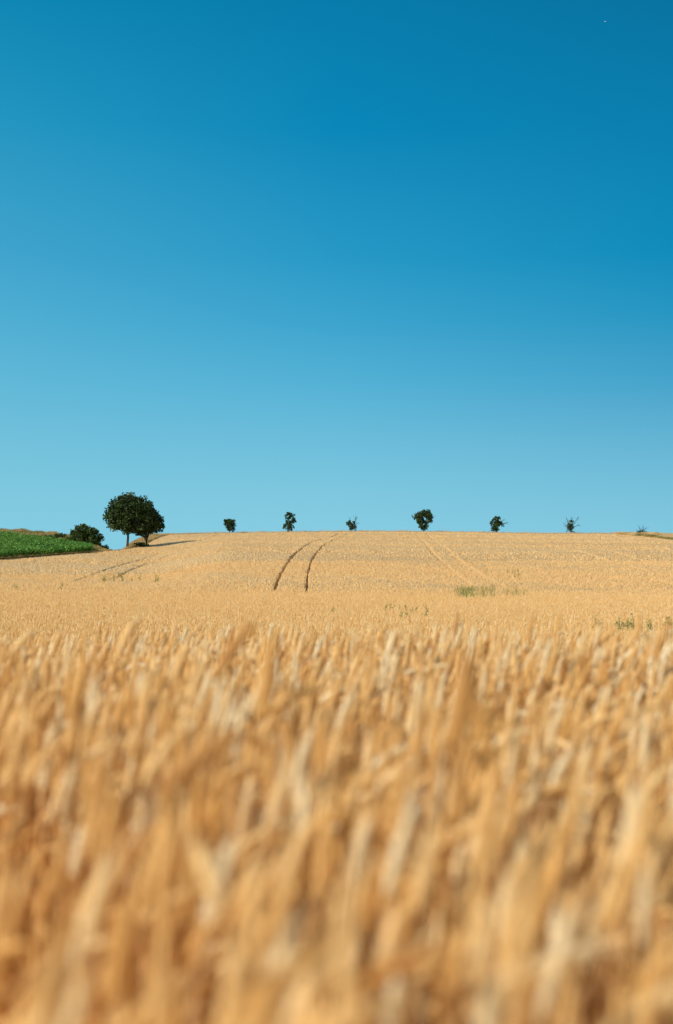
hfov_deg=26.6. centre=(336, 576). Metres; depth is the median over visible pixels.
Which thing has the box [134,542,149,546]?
shrub
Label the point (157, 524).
spreading tree
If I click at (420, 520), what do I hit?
tree
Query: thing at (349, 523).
tree
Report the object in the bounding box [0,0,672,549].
sky
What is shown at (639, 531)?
tree
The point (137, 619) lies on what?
wheat plant
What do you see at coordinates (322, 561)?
wheat field
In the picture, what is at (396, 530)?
crest grass
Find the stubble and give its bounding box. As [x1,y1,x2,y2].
[615,532,672,537]
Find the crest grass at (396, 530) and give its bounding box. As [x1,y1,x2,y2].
[172,530,614,533]
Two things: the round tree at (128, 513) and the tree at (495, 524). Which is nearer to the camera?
the round tree at (128, 513)
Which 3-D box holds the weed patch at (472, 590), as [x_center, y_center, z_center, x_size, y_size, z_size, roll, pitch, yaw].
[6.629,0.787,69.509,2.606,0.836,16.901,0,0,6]
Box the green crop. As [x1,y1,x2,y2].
[0,530,95,557]
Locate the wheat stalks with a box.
[0,586,672,1023]
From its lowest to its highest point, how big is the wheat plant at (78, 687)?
1.125 m
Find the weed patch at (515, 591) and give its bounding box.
[501,586,527,596]
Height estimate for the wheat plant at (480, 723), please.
1.140 m
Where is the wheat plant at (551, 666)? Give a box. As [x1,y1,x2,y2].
[499,640,560,827]
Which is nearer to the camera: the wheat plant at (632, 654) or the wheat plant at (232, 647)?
the wheat plant at (232, 647)
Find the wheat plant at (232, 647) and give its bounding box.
[172,606,267,950]
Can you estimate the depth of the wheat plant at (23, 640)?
4.56 m
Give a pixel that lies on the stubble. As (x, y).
(670, 535)
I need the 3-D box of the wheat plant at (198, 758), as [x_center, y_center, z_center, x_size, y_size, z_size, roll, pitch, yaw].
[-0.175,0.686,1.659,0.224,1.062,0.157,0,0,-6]
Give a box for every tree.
[102,492,155,545]
[132,507,164,544]
[223,519,235,532]
[283,512,296,531]
[346,516,357,530]
[412,509,434,530]
[489,516,507,531]
[565,516,579,532]
[636,525,646,532]
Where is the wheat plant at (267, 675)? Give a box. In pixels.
[133,607,286,1023]
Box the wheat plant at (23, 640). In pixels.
[0,622,38,685]
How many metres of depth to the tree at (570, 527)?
248.97 m
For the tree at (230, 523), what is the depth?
254.74 m
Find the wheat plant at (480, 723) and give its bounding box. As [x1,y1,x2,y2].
[440,637,505,878]
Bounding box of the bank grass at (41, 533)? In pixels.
[0,528,112,550]
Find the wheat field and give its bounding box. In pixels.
[0,531,672,633]
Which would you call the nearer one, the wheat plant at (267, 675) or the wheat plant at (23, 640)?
the wheat plant at (267, 675)
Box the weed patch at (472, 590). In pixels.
[448,584,496,597]
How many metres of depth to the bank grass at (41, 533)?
252.10 m
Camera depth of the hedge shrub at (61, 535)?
243.18 m
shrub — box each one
[42,533,66,538]
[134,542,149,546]
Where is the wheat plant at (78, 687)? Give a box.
[10,633,101,1021]
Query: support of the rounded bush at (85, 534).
on the ground at (302, 531)
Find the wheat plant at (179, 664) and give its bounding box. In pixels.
[159,627,193,739]
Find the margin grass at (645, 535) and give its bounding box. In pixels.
[636,533,672,539]
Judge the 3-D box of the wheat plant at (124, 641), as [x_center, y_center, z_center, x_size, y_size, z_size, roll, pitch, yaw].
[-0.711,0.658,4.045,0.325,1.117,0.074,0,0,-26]
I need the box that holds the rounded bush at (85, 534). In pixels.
[65,523,104,545]
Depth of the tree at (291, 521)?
264.12 m
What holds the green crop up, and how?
on the ground at (302, 531)
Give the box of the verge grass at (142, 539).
[123,533,169,548]
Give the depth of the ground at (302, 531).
229.95 m
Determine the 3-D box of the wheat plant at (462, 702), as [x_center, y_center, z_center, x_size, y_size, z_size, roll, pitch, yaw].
[0.053,0.625,1.662,0.251,1.180,0.109,0,0,26]
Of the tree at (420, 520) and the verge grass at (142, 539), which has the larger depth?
the tree at (420, 520)
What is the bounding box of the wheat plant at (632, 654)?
[611,640,643,824]
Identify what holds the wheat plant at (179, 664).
on the ground at (302, 531)
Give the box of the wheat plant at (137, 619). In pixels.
[107,605,148,695]
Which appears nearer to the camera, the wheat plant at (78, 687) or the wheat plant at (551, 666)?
the wheat plant at (78, 687)
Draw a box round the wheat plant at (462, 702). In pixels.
[435,608,484,1021]
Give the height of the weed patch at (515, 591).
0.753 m
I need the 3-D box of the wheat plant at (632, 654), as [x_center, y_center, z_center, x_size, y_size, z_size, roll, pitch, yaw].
[0.898,0.707,4.537,0.219,1.024,0.060,0,0,-37]
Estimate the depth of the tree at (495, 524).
256.75 m
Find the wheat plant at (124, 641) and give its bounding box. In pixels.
[107,613,144,702]
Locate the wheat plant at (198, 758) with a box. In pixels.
[91,714,285,1023]
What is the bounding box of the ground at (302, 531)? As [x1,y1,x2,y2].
[0,531,671,1016]
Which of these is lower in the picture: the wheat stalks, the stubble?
the wheat stalks
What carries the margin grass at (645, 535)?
on the ground at (302, 531)

